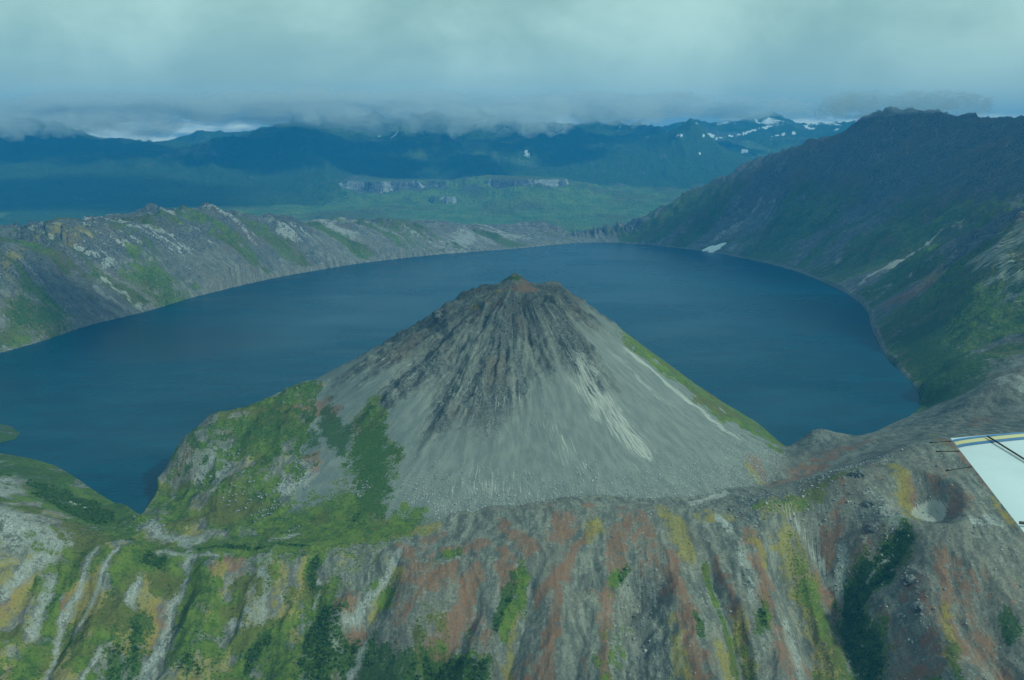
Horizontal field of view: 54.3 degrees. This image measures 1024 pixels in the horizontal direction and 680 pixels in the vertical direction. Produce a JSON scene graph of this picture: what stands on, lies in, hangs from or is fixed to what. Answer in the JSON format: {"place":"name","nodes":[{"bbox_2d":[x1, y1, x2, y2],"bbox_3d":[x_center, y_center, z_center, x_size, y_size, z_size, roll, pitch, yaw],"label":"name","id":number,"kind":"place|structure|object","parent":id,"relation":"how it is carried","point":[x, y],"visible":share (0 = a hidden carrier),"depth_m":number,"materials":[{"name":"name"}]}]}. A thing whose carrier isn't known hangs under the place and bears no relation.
{"place":"outdoors","nodes":[
{"label":"outdoors","id":0,"kind":"place"},
{"bbox_2d":[0,202,608,352],"bbox_3d":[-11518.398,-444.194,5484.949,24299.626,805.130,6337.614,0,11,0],"label":"crater wall","id":1,"kind":"structure","parent":0,"point":[59,276],"depth_m":4251.62,"materials":[{"name":"grey stone"}]},
{"bbox_2d":[0,162,708,231],"bbox_3d":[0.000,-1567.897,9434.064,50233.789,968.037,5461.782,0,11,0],"label":"valley","id":2,"kind":"structure","parent":0,"point":[37,192],"depth_m":9929.03,"materials":[{"name":"green plant"}]},
{"bbox_2d":[0,109,855,185],"bbox_3d":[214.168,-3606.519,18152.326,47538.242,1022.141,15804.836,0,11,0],"label":"distant mountains","id":3,"kind":"structure","parent":0,"point":[433,144],"depth_m":12342.42,"materials":[{"name":"blue stone"}]},
{"bbox_2d":[0,243,920,513],"bbox_3d":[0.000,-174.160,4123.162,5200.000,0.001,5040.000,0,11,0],"label":"lake water","id":4,"kind":"structure","parent":0,"point":[117,410],"depth_m":3127.95,"materials":[{"name":"blue liquid"}]},
{"bbox_2d":[0,357,1023,679],"bbox_3d":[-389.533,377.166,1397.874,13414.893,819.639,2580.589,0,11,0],"label":"ground","id":5,"kind":"structure","parent":0,"point":[558,565],"depth_m":1455.30,"materials":[{"name":"green plant"}]},
{"bbox_2d":[0,404,429,679],"bbox_3d":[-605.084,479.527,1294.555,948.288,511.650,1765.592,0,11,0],"label":"shrubs","id":6,"kind":"object","parent":5,"relation":"on","point":[190,575],"visible":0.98,"depth_m":1488.49,"materials":[{"name":"green plant"}]},
{"bbox_2d":[129,381,371,539],"bbox_3d":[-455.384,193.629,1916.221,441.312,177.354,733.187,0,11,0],"label":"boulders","id":7,"kind":"object","parent":5,"relation":"on","point":[309,461],"visible":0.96,"depth_m":1710.03,"materials":[{"name":"grey stone"}]},
{"bbox_2d":[0,472,913,679],"bbox_3d":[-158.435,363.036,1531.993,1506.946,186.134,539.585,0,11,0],"label":"shrub thicket","id":8,"kind":"object","parent":5,"relation":"on","point":[87,516],"visible":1,"depth_m":1412.11,"materials":[{"name":"green plant"}]},
{"bbox_2d":[269,272,785,533],"bbox_3d":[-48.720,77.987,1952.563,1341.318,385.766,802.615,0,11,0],"label":"volcanic cone","id":9,"kind":"object","parent":5,"relation":"on","point":[615,376],"visible":0.9,"depth_m":1823.78,"materials":[{"name":"grey stone"}]},
{"bbox_2d":[431,309,446,322],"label":"rock outcrop","id":10,"kind":"object","parent":9,"relation":"on","point":[436,315],"visible":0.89,"depth_m":2011.75,"materials":[{"name":"grey stone"}]},
{"bbox_2d":[395,302,782,520],"bbox_3d":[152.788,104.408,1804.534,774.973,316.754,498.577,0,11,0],"label":"boulders","id":11,"kind":"object","parent":9,"relation":"on","point":[728,471],"visible":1,"depth_m":1728.52,"materials":[{"name":"grey stone"}]},
{"bbox_2d":[604,445,1021,679],"bbox_3d":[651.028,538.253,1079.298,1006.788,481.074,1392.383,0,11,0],"label":"boulders","id":12,"kind":"object","parent":5,"relation":"on","point":[749,581],"visible":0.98,"depth_m":1513.04,"materials":[{"name":"grey stone"}]},
{"bbox_2d":[850,469,863,477],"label":"rock outcrop","id":13,"kind":"object","parent":5,"relation":"on","point":[858,473],"visible":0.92,"depth_m":1622.74,"materials":[{"name":"grey stone"}]},
{"bbox_2d":[864,500,875,506],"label":"rock outcrop","id":14,"kind":"object","parent":5,"relation":"on","point":[869,503],"visible":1,"depth_m":1553.82,"materials":[{"name":"grey stone"}]},
{"bbox_2d":[864,522,879,532],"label":"rock outcrop","id":15,"kind":"object","parent":5,"relation":"on","point":[872,527],"visible":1,"depth_m":1508.99,"materials":[{"name":"grey stone"}]},
{"bbox_2d":[899,574,915,585],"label":"rock outcrop","id":16,"kind":"object","parent":5,"relation":"on","point":[907,580],"visible":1,"depth_m":1401.53,"materials":[{"name":"grey stone"}]},
{"bbox_2d":[910,601,924,611],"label":"rock outcrop","id":17,"kind":"object","parent":5,"relation":"on","point":[915,606],"visible":1,"depth_m":1363.87,"materials":[{"name":"grey stone"}]},
{"bbox_2d":[0,0,1023,141],"label":"sky","id":18,"kind":"structure","parent":0,"point":[153,70],"materials":[{"name":"grey"}]},
{"bbox_2d":[599,106,1023,409],"bbox_3d":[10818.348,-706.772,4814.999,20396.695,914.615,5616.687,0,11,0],"label":"mountain","id":19,"kind":"structure","parent":0,"point":[905,228],"depth_m":4822.41,"materials":[{"name":"green plant"}]},
{"bbox_2d":[702,243,725,252],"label":"snow patch","id":20,"kind":"object","parent":19,"relation":"on","point":[712,249],"visible":1,"depth_m":5905.37,"materials":[{"name":"white snow"}]},
{"bbox_2d":[929,432,1023,531],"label":"airplane wing","id":21,"kind":"structure","parent":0,"point":[996,461],"depth_m":6.34,"materials":[{"name":"white metal"}]}
]}

